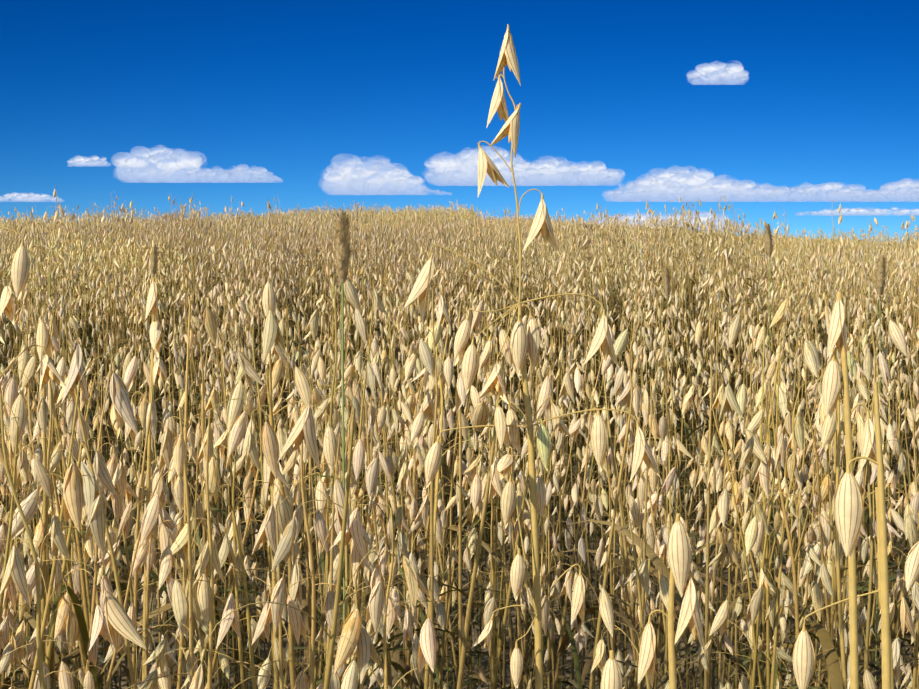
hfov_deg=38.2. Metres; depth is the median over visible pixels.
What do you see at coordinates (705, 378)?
oat plant
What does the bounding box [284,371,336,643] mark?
oat plant
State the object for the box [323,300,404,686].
oat plant
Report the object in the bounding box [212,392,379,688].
oat plant
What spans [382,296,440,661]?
oat plant
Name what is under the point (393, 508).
oat plant
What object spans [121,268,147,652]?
oat plant
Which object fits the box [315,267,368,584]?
oat plant
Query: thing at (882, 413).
oat plant
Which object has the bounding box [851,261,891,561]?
oat plant
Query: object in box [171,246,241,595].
oat plant
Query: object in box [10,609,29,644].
oat plant
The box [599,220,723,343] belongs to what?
oat patch
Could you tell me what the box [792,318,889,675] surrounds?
oat plant
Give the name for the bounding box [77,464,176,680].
oat plant
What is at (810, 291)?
oat plant
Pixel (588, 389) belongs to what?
oat plant
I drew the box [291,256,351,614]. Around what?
oat plant
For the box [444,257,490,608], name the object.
oat plant
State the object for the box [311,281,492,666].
oat plant
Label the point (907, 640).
oat plant
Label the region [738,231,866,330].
oat patch
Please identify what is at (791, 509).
oat plant
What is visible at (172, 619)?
oat plant
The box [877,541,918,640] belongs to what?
oat plant
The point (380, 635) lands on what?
oat plant
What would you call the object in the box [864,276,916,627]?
oat plant
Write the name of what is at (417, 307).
oat plant
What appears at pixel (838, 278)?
oat plant
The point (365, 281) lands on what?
oat plant
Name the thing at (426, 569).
oat plant
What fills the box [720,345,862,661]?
oat plant
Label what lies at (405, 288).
oat plant
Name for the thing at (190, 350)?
oat plant
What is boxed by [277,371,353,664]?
oat plant
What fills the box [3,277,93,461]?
oat plant
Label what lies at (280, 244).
oat patch
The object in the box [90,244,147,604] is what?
oat plant
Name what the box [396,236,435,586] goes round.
oat plant
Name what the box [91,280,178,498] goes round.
oat plant
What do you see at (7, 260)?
oat patch
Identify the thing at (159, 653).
oat plant
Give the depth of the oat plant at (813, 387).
2.07 m
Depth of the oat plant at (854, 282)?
3.53 m
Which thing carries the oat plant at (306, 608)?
on the ground at (265, 645)
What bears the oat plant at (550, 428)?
on the ground at (265, 645)
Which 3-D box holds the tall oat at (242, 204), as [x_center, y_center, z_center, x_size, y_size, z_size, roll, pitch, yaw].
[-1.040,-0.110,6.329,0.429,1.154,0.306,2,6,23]
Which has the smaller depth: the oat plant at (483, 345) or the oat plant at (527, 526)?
the oat plant at (527, 526)
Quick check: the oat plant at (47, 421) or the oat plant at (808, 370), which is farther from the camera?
the oat plant at (808, 370)
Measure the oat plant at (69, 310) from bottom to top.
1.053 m
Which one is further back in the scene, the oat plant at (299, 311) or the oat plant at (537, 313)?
the oat plant at (299, 311)
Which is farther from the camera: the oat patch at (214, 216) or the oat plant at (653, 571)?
the oat patch at (214, 216)
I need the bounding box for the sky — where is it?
[0,0,918,241]
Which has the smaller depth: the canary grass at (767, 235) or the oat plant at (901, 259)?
the canary grass at (767, 235)
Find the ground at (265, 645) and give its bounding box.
[1,237,913,688]
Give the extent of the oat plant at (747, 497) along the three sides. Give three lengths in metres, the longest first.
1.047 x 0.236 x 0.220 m
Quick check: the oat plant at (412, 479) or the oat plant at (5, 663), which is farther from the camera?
the oat plant at (412, 479)
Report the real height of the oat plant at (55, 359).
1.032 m
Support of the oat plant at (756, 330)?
on the ground at (265, 645)
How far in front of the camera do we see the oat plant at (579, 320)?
2.90 m
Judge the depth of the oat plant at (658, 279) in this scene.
3.69 m
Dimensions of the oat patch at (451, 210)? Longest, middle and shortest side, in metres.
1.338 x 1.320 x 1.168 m
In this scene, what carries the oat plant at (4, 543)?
on the ground at (265, 645)
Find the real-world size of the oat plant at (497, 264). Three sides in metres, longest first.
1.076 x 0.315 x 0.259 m
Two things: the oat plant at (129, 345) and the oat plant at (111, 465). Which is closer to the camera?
the oat plant at (111, 465)
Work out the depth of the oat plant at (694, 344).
2.90 m
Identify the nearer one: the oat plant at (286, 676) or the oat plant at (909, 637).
the oat plant at (286, 676)
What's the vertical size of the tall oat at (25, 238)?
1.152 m
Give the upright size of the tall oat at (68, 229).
1.178 m
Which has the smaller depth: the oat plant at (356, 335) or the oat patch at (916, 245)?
the oat plant at (356, 335)
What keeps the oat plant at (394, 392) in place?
on the ground at (265, 645)
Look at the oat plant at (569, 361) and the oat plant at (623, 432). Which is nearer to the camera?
the oat plant at (623, 432)
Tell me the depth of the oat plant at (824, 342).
3.97 m
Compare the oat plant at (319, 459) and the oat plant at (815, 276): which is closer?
the oat plant at (319, 459)
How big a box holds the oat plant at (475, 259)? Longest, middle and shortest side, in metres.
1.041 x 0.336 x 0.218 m
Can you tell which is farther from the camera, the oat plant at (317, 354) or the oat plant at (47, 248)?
the oat plant at (47, 248)
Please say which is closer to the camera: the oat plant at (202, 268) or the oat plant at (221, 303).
the oat plant at (221, 303)
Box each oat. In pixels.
[0,226,65,390]
[1,209,88,526]
[3,185,141,429]
[35,206,112,651]
[72,216,166,528]
[89,200,158,460]
[101,221,171,625]
[101,277,197,681]
[120,201,147,388]
[162,195,213,434]
[194,204,264,422]
[217,201,257,394]
[228,277,337,688]
[256,218,309,479]
[273,197,294,389]
[305,207,320,309]
[382,209,453,523]
[404,24,660,688]
[432,202,456,491]
[748,221,764,388]
[762,206,811,563]
[801,200,918,614]
[851,229,874,310]
[856,217,904,434]
[869,213,913,437]
[898,221,918,453]
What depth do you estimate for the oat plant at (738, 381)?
1.99 m
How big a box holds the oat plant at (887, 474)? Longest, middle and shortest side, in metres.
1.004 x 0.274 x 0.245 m
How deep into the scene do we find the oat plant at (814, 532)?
1.30 m
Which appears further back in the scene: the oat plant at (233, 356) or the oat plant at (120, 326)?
the oat plant at (120, 326)
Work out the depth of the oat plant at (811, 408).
2.47 m
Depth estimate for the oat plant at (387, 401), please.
2.15 m
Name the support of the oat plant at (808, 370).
on the ground at (265, 645)
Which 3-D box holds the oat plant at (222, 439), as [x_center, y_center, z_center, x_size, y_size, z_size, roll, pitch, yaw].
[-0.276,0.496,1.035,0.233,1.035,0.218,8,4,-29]
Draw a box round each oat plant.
[0,260,20,490]
[0,263,36,504]
[0,274,79,688]
[0,298,84,688]
[0,304,87,670]
[0,314,32,352]
[0,316,6,340]
[0,322,130,688]
[0,323,55,492]
[0,333,48,658]
[0,343,51,608]
[0,355,137,688]
[0,356,113,688]
[0,362,77,682]
[0,369,325,679]
[0,377,146,688]
[0,379,67,688]
[0,399,69,623]
[0,411,22,675]
[0,434,10,687]
[0,439,94,688]
[0,442,50,677]
[0,462,67,688]
[0,482,5,554]
[0,483,37,557]
[0,522,176,686]
[1,273,85,472]
[1,312,91,680]
[3,266,35,525]
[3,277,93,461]
[3,355,174,688]
[3,402,18,556]
[3,420,57,680]
[4,269,48,525]
[4,307,99,668]
[4,345,325,688]
[4,366,121,672]
[4,439,83,686]
[4,470,10,688]
[5,358,96,688]
[5,386,101,688]
[5,395,35,688]
[5,476,26,543]
[6,430,92,650]
[7,255,99,610]
[7,281,46,512]
[7,301,229,688]
[8,348,21,548]
[8,436,63,684]
[9,292,67,632]
[10,410,66,603]
[10,442,104,688]
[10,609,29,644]
[11,294,93,528]
[12,292,76,687]
[12,294,123,685]
[12,327,82,624]
[13,264,34,520]
[13,336,133,688]
[14,286,112,601]
[14,291,35,565]
[17,368,177,672]
[18,236,65,519]
[18,277,115,665]
[19,320,71,662]
[22,327,184,688]
[22,408,84,684]
[24,248,56,664]
[24,255,53,427]
[24,391,261,688]
[24,394,86,687]
[24,432,205,688]
[27,278,57,612]
[27,314,92,538]
[29,347,161,673]
[30,277,120,633]
[31,249,93,472]
[31,272,117,607]
[31,399,193,670]
[32,244,86,486]
[32,262,73,538]
[32,266,142,606]
[33,350,128,669]
[33,398,130,616]
[34,332,139,678]
[40,385,148,679]
[47,277,110,648]
[50,342,256,678]
[51,253,97,473]
[51,270,93,587]
[52,235,109,529]
[54,342,167,687]
[54,388,98,655]
[55,247,100,427]
[55,314,147,650]
[55,341,165,688]
[56,272,112,688]
[56,318,91,688]
[56,342,102,604]
[56,348,176,686]
[56,354,158,657]
[57,331,137,656]
[57,412,262,686]
[58,387,176,688]
[60,349,171,688]
[64,316,217,676]
[65,345,110,681]
[65,373,145,687]
[66,250,110,577]
[68,384,196,672]
[69,267,143,660]
[75,251,111,525]
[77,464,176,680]
[80,266,137,527]
[82,262,148,676]
[82,268,145,688]
[83,274,196,655]
[85,288,143,688]
[86,273,146,688]
[88,252,132,603]
[88,487,173,678]
[89,259,145,612]
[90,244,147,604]
[90,279,204,588]
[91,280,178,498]
[91,288,175,645]
[91,377,177,687]
[92,285,176,682]
[93,268,189,459]
[94,282,172,596]
[96,235,181,514]
[96,248,145,601]
[97,249,142,510]
[99,278,145,663]
[99,393,195,664]
[100,284,214,684]
[102,267,148,570]
[104,275,184,590]
[104,344,177,688]
[108,237,173,570]
[112,410,243,670]
[114,256,150,579]
[118,272,175,635]
[120,291,212,644]
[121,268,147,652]
[124,415,182,682]
[126,283,262,688]
[126,331,242,682]
[126,406,224,688]
[127,398,306,688]
[128,293,194,636]
[129,254,182,519]
[129,352,414,686]
[130,239,193,513]
[130,258,175,623]
[131,339,194,679]
[138,300,239,688]
[139,356,299,656]
[139,445,339,688]
[140,281,256,666]
[141,403,264,588]
[142,261,193,633]
[149,252,199,557]
[154,287,221,593]
[155,275,214,681]
[156,403,247,688]
[157,258,281,645]
[157,323,244,655]
[158,249,260,560]
[158,262,236,558]
[158,337,261,647]
[159,252,235,495]
[159,287,216,688]
[159,302,213,681]
[160,378,397,672]
[164,324,285,672]
[166,261,206,526]
[166,293,223,628]
[166,320,262,688]
[166,362,282,671]
[167,339,288,688]
[168,245,225,530]
[168,290,220,642]
[168,306,254,686]
[169,346,365,685]
[170,237,222,506]
[170,319,307,688]
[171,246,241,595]
[171,272,282,660]
[172,261,214,635]
[172,265,243,531]
[172,282,253,651]
[172,392,261,688]
[175,286,240,686]
[179,291,258,581]
[181,313,287,671]
[182,298,287,686]
[182,308,324,688]
[187,245,227,595]
[187,298,287,633]
[187,341,261,669]
[187,360,263,688]
[188,297,305,659]
[188,322,269,688]
[189,260,269,566]
[189,330,264,688]
[189,385,430,688]
[192,345,324,687]
[193,249,316,589]
[194,295,266,544]
[195,270,284,650]
[196,263,250,620]
[196,320,303,688]
[197,366,323,688]
[200,289,305,647]
[202,268,300,591]
[204,259,304,557]
[206,286,266,657]
[208,335,271,688]
[211,371,316,688]
[212,278,257,662]
[212,291,315,678]
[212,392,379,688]
[213,250,289,664]
[213,326,323,677]
[214,286,367,688]
[214,325,262,688]
[214,422,394,685]
[215,355,298,661]
[216,241,264,540]
[216,489,339,688]
[219,303,266,675]
[221,239,260,521]
[221,265,245,566]
[221,301,321,675]
[222,237,291,574]
[225,399,325,686]
[226,312,295,641]
[227,288,287,688]
[228,253,292,554]
[232,346,351,688]
[232,349,411,688]
[238,319,333,679]
[240,283,264,624]
[242,265,290,567]
[244,310,364,688]
[245,319,358,672]
[246,341,349,685]
[250,312,364,675]
[251,285,313,672]
[253,383,366,605]
[254,249,327,645]
[255,255,370,612]
[255,262,302,640]
[256,256,335,687]
[257,295,508,688]
[257,346,405,661]
[258,432,423,688]
[262,260,351,569]
[265,285,364,649]
[266,357,323,661]
[267,395,339,688]
[268,272,353,664]
[268,273,408,688]
[269,264,319,598]
[270,250,328,575]
[274,390,366,672]
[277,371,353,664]
[281,250,320,474]
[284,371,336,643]
[285,320,365,655]
[286,427,365,654]
[287,250,338,462]
[287,273,315,594]
[287,292,356,686]
[287,356,487,688]
[288,435,389,681]
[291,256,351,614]
[291,352,465,685]
[293,418,413,667]
[294,360,601,688]
[296,400,416,688]
[297,387,391,688]
[298,312,454,687]
[298,313,366,535]
[298,337,416,688]
[300,248,381,449]
[300,258,369,534]
[300,337,411,655]
[302,278,401,595]
[304,314,366,564]
[308,321,482,686]
[310,313,364,623]
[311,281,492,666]
[311,385,458,686]
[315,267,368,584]
[315,295,363,460]
[315,370,410,686]
[316,495,436,688]
[317,283,351,434]
[317,362,456,688]
[318,267,349,449]
[318,350,443,686]
[319,277,364,672]
[320,308,397,610]
[322,485,386,681]
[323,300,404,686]
[327,250,382,621]
[328,270,420,621]
[329,358,439,680]
[329,396,420,628]
[330,273,398,682]
[330,369,424,688]
[331,434,423,678]
[333,243,401,583]
[334,280,551,688]
[337,305,397,665]
[337,356,527,662]
[337,465,373,615]
[339,406,458,688]
[340,393,470,688]
[341,306,464,619]
[344,251,397,486]
[344,299,407,637]
[345,266,390,588]
[345,280,393,586]
[346,254,380,403]
[347,304,454,643]
[351,264,400,634]
[351,317,493,688]
[352,275,433,605]
[353,243,406,522]
[353,327,481,652]
[358,356,458,667]
[361,329,533,688]
[362,283,495,688]
[363,337,554,688]
[363,351,425,684]
[363,356,450,688]
[363,384,420,631]
[364,265,420,449]
[364,414,444,683]
[364,423,498,688]
[366,305,435,626]
[366,321,456,686]
[368,272,476,601]
[370,306,414,520]
[373,271,462,607]
[373,323,423,628]
[374,279,463,641]
[374,316,472,686]
[374,424,434,688]
[375,315,508,688]
[376,383,514,688]
[379,316,452,675]
[379,336,484,687]
[379,393,531,688]
[380,285,455,588]
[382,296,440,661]
[383,289,475,661]
[383,302,455,682]
[383,412,520,687]
[385,258,483,619]
[385,268,453,585]
[385,296,426,624]
[385,296,481,688]
[385,307,510,684]
[386,277,432,519]
[386,298,420,688]
[386,330,497,688]
[388,293,423,645]
[388,385,537,688]
[391,385,457,688]
[392,272,412,529]
[395,348,444,661]
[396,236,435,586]
[396,241,464,584]
[396,282,457,589]
[397,391,525,688]
[397,421,426,688]
[398,270,485,667]
[398,345,481,671]
[400,308,515,688]
[401,271,448,627]
[401,378,506,688]
[402,303,479,667]
[403,348,488,676]
[404,254,478,504]
[406,268,442,579]
[408,324,484,634]
[410,306,488,688]
[411,245,486,610]
[413,257,487,598]
[414,295,533,688]
[421,295,493,625]
[425,263,478,595]
[431,290,508,688]
[433,245,469,570]
[435,241,536,570]
[435,266,496,665]
[436,425,577,688]
[442,270,509,658]
[442,337,522,663]
[442,438,585,688]
[443,257,499,642]
[443,267,519,619]
[443,314,540,684]
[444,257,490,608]
[445,326,590,688]
[445,339,575,688]
[445,359,566,688]
[447,244,507,585]
[448,265,522,551]
[448,337,561,688]
[449,260,535,566]
[450,291,519,679]
[451,267,562,622]
[451,285,535,685]
[451,407,568,683]
[452,266,546,651]
[455,249,497,594]
[456,420,577,688]
[458,261,497,605]
[462,341,603,684]
[462,356,559,612]
[462,374,661,688]
[463,252,502,612]
[463,320,558,686]
[465,256,502,521]
[465,346,597,688]
[465,427,593,688]
[466,304,589,675]
[470,323,528,658]
[471,336,560,682]
[474,244,520,590]
[476,307,540,685]
[479,307,598,688]
[480,343,593,688]
[486,303,557,674]
[486,366,629,688]
[487,274,591,664]
[488,312,609,688]
[491,266,579,624]
[492,292,544,629]
[493,248,549,587]
[493,389,687,686]
[495,439,586,688]
[497,323,579,559]
[498,256,564,574]
[502,296,602,684]
[503,250,542,555]
[507,240,590,571]
[508,261,584,529]
[508,306,655,658]
[511,389,563,648]
[514,353,589,688]
[515,262,573,525]
[515,397,588,688]
[516,258,561,522]
[516,313,676,688]
[516,360,599,688]
[519,264,580,647]
[523,279,616,688]
[525,453,593,688]
[528,263,629,685]
[529,300,614,666]
[534,383,630,686]
[535,250,583,616]
[535,251,591,585]
[535,270,595,611]
[539,259,583,553]
[541,317,675,688]
[545,340,663,688]
[550,297,610,679]
[550,352,656,688]
[551,253,613,626]
[551,298,623,663]
[551,335,606,688]
[551,351,739,675]
[553,235,629,564]
[553,255,626,614]
[553,297,619,684]
[554,284,634,648]
[556,371,652,649]
[558,286,634,688]
[558,419,708,681]
[561,259,613,653]
[561,285,686,658]
[564,245,633,586]
[564,278,647,677]
[565,413,658,681]
[566,372,697,688]
[567,400,652,631]
[568,298,658,653]
[568,307,724,688]
[568,346,711,688]
[569,403,688,688]
[572,272,610,533]
[573,263,618,683]
[576,369,699,633]
[577,268,697,688]
[577,282,658,652]
[578,305,742,668]
[581,399,622,685]
[583,327,714,688]
[584,289,706,656]
[585,310,739,688]
[587,270,651,654]
[588,267,682,679]
[590,408,664,673]
[591,267,653,658]
[591,480,668,688]
[592,375,644,688]
[596,258,686,626]
[599,416,764,688]
[600,259,679,509]
[603,255,709,533]
[603,257,684,494]
[603,341,660,688]
[603,418,735,641]
[604,356,719,672]
[605,402,662,687]
[607,284,714,686]
[608,264,659,549]
[609,257,693,621]
[609,269,678,683]
[609,283,678,651]
[610,255,701,555]
[612,256,687,499]
[612,328,714,688]
[613,393,751,555]
[615,322,730,682]
[615,336,675,628]
[616,389,688,688]
[617,346,726,688]
[617,350,733,680]
[619,259,679,605]
[622,377,749,688]
[623,307,706,688]
[624,430,714,688]
[626,266,673,583]
[628,375,891,688]
[629,293,690,677]
[629,303,728,632]
[631,274,763,688]
[631,435,670,688]
[632,263,686,649]
[633,254,689,602]
[635,258,704,514]
[637,298,751,688]
[638,244,690,526]
[643,241,738,536]
[647,279,746,661]
[648,279,749,688]
[649,380,777,675]
[650,255,703,489]
[650,275,720,648]
[652,386,712,688]
[652,393,826,678]
[655,302,805,688]
[657,260,745,681]
[657,277,754,677]
[657,389,782,688]
[658,244,741,601]
[659,290,702,652]
[659,298,747,686]
[661,294,772,688]
[664,236,723,531]
[664,302,820,688]
[665,290,721,591]
[670,271,752,474]
[672,249,732,517]
[672,255,747,445]
[675,463,794,688]
[676,271,767,679]
[677,313,769,660]
[679,269,729,643]
[680,289,760,688]
[680,302,782,677]
[680,339,794,672]
[681,348,757,688]
[682,384,905,688]
[684,249,726,518]
[687,317,819,688]
[689,296,874,688]
[689,311,784,682]
[691,280,792,652]
[693,381,796,688]
[694,304,807,664]
[696,238,751,555]
[696,389,792,681]
[697,274,743,525]
[697,318,741,688]
[697,411,808,685]
[698,344,815,685]
[698,381,888,688]
[700,344,788,688]
[700,414,758,685]
[700,420,792,688]
[701,248,803,580]
[702,429,826,688]
[707,264,810,578]
[707,329,824,688]
[708,250,820,385]
[709,338,784,687]
[709,358,794,663]
[709,381,841,688]
[710,276,775,541]
[712,416,809,686]
[712,431,843,688]
[713,277,766,673]
[713,350,769,676]
[714,368,892,687]
[716,248,804,534]
[716,365,876,688]
[717,331,862,679]
[718,259,757,608]
[718,407,807,688]
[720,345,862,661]
[721,271,766,568]
[724,278,785,587]
[724,323,860,665]
[725,314,799,675]
[725,432,890,675]
[726,449,871,688]
[730,348,807,681]
[731,333,818,661]
[732,271,819,579]
[733,274,824,640]
[733,347,820,671]
[737,245,821,547]
[737,311,885,647]
[738,255,819,526]
[739,492,893,687]
[741,349,824,669]
[744,281,918,688]
[745,274,847,651]
[745,346,865,666]
[747,328,811,658]
[750,279,810,600]
[751,321,918,688]
[753,332,845,667]
[754,294,808,609]
[756,255,818,576]
[757,269,823,487]
[759,266,808,637]
[759,414,881,685]
[762,282,844,586]
[763,272,805,571]
[764,385,906,674]
[765,255,795,585]
[765,350,911,672]
[765,398,827,684]
[765,464,830,688]
[769,307,840,667]
[770,269,843,622]
[771,287,861,634]
[773,297,883,577]
[775,260,811,480]
[777,410,830,681]
[779,342,840,682]
[779,491,859,686]
[782,241,823,560]
[782,299,820,685]
[783,335,815,664]
[783,358,902,688]
[785,243,833,530]
[786,293,873,659]
[786,401,912,678]
[788,320,862,667]
[788,337,875,680]
[788,380,895,633]
[789,293,909,686]
[790,272,900,592]
[791,264,822,552]
[791,365,896,687]
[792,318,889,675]
[792,343,891,688]
[794,324,918,687]
[796,263,821,613]
[799,269,831,591]
[800,288,875,626]
[802,312,918,688]
[803,437,842,686]
[807,282,887,613]
[808,363,911,678]
[810,244,884,569]
[810,251,859,564]
[812,369,918,682]
[812,389,918,652]
[816,336,865,661]
[820,346,904,686]
[823,241,844,501]
[823,266,894,619]
[824,258,860,582]
[825,255,875,582]
[825,468,845,654]
[826,281,903,672]
[830,245,882,591]
[832,261,866,492]
[833,237,911,607]
[833,388,917,670]
[839,301,910,642]
[840,287,907,665]
[843,271,910,559]
[843,304,911,670]
[844,263,912,669]
[844,293,918,654]
[844,388,903,684]
[845,483,918,688]
[848,260,900,500]
[848,304,899,638]
[849,255,918,598]
[849,340,903,632]
[851,256,911,546]
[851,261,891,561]
[856,283,887,637]
[856,319,918,682]
[857,330,909,688]
[858,251,891,596]
[858,475,918,655]
[860,296,904,647]
[860,303,918,670]
[860,336,917,687]
[861,246,918,598]
[862,350,908,634]
[862,491,918,688]
[863,248,918,511]
[864,270,909,602]
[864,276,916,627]
[864,376,918,688]
[865,264,918,665]
[865,364,918,679]
[865,403,918,601]
[866,262,918,643]
[867,247,918,459]
[867,282,917,651]
[868,234,914,584]
[869,316,918,663]
[869,548,910,668]
[873,258,908,510]
[873,400,918,687]
[873,499,918,688]
[876,303,917,688]
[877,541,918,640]
[879,352,918,688]
[884,370,918,652]
[891,256,918,465]
[892,613,918,688]
[894,237,918,624]
[897,327,918,547]
[900,275,918,492]
[900,346,918,431]
[907,680,916,688]
[911,623,915,643]
[912,452,918,485]
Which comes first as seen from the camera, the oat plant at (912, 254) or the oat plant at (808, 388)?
the oat plant at (808, 388)
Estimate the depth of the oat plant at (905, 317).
3.14 m
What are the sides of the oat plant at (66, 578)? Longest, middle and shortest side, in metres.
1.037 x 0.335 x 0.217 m
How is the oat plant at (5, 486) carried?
on the ground at (265, 645)
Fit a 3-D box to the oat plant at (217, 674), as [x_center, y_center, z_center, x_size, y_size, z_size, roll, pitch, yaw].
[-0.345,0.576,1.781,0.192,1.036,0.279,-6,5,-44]
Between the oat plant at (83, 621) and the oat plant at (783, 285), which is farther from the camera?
the oat plant at (783, 285)
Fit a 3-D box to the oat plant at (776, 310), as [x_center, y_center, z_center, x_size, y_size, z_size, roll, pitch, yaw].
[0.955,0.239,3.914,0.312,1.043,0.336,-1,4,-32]
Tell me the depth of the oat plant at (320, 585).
1.33 m
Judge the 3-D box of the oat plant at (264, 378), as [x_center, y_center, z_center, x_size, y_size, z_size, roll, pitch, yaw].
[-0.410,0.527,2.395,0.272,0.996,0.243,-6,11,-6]
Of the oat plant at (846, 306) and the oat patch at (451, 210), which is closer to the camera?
the oat plant at (846, 306)
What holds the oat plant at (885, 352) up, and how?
on the ground at (265, 645)
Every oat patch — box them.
[0,195,238,483]
[0,202,160,389]
[0,213,38,260]
[0,213,72,342]
[0,218,169,390]
[0,227,107,415]
[0,227,222,551]
[0,240,40,429]
[14,205,287,443]
[46,212,152,242]
[47,201,213,344]
[82,224,307,403]
[140,194,513,563]
[148,207,322,362]
[171,214,492,490]
[172,214,334,362]
[201,207,296,222]
[216,214,349,311]
[234,207,309,220]
[243,226,497,432]
[259,208,364,287]
[270,201,375,222]
[285,206,387,218]
[286,209,489,397]
[305,211,481,383]
[334,218,475,357]
[347,203,482,327]
[351,201,476,314]
[364,203,481,228]
[386,204,478,225]
[434,194,811,580]
[454,227,754,499]
[472,208,665,408]
[474,221,705,453]
[477,216,639,394]
[478,214,533,222]
[479,216,599,234]
[480,225,616,356]
[481,216,578,233]
[485,214,577,227]
[491,220,602,300]
[576,219,688,246]
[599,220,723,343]
[611,227,730,328]
[620,234,762,344]
[628,221,805,391]
[629,235,846,411]
[656,221,916,445]
[684,231,918,492]
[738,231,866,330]
[740,233,918,569]
[747,232,892,373]
[749,230,835,260]
[774,231,918,375]
[809,224,918,396]
[866,216,918,440]
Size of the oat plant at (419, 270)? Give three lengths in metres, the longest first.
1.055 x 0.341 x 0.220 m
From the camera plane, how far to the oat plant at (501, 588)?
1.81 m
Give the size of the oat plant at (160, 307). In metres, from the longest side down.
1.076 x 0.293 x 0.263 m
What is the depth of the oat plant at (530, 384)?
2.08 m
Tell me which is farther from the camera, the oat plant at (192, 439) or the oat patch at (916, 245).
the oat patch at (916, 245)
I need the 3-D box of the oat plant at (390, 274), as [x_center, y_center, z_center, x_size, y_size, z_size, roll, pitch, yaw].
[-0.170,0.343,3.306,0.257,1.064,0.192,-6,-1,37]
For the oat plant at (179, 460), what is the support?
on the ground at (265, 645)
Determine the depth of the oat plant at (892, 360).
2.42 m
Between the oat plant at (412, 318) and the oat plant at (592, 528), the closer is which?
the oat plant at (592, 528)
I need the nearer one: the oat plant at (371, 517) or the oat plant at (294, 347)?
the oat plant at (371, 517)
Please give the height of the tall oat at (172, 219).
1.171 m
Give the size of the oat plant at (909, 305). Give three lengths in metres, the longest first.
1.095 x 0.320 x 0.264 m
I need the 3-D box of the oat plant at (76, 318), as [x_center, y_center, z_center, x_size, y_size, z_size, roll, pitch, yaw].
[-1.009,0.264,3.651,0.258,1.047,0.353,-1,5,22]
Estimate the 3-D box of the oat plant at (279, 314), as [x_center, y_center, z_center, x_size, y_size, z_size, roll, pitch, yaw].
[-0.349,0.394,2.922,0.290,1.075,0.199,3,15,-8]
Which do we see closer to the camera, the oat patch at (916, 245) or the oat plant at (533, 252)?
the oat plant at (533, 252)
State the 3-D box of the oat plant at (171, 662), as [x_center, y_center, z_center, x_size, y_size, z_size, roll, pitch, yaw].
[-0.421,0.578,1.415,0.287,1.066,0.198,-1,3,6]
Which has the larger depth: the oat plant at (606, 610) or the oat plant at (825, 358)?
the oat plant at (825, 358)
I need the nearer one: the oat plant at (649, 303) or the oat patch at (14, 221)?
the oat plant at (649, 303)
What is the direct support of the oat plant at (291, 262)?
on the ground at (265, 645)
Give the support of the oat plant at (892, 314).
on the ground at (265, 645)
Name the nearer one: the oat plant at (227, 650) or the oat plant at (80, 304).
the oat plant at (227, 650)
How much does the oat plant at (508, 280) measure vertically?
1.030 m
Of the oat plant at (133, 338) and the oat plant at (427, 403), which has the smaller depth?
the oat plant at (427, 403)
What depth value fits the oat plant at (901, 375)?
2.68 m
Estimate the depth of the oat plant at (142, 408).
0.92 m
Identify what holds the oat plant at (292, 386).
on the ground at (265, 645)
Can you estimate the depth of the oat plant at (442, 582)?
2.64 m
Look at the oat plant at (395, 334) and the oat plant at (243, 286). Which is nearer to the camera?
the oat plant at (395, 334)
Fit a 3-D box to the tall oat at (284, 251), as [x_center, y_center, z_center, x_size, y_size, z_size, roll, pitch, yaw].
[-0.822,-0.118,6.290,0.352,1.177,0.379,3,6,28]
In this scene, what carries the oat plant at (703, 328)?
on the ground at (265, 645)
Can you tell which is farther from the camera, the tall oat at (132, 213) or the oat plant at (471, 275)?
the tall oat at (132, 213)
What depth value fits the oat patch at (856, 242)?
6.35 m
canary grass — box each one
[150,246,158,663]
[332,211,351,622]
[663,267,670,332]
[763,223,774,573]
[875,254,886,680]
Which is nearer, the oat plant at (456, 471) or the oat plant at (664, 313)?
the oat plant at (456, 471)
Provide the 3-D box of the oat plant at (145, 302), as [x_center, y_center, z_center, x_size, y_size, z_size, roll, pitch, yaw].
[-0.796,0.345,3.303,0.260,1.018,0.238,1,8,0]
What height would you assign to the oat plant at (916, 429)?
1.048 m
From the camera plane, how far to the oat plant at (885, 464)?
1.52 m
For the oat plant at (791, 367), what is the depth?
2.29 m
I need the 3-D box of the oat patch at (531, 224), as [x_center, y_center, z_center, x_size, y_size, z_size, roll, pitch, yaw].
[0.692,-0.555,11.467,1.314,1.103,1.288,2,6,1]
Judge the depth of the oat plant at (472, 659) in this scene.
2.31 m
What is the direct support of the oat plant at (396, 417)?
on the ground at (265, 645)
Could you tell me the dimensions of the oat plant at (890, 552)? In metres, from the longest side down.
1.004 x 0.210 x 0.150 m
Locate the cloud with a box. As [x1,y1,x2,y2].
[0,62,918,231]
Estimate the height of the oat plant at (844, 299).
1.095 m
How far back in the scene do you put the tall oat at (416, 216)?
3.86 m
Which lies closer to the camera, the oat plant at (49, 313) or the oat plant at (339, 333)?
the oat plant at (339, 333)
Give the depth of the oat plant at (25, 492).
1.51 m
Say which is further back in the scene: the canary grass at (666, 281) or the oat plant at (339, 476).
the canary grass at (666, 281)
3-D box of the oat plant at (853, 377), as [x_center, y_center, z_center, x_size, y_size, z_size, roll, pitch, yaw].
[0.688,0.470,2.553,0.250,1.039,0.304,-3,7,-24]
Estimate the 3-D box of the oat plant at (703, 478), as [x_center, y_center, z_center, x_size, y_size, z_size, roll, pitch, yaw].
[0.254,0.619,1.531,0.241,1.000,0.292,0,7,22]
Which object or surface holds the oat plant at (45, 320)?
on the ground at (265, 645)
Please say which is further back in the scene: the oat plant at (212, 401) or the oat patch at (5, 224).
the oat patch at (5, 224)
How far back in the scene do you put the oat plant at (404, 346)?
2.67 m
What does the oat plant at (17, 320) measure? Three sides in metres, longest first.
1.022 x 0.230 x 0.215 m
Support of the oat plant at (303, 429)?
on the ground at (265, 645)
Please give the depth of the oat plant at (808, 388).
2.31 m

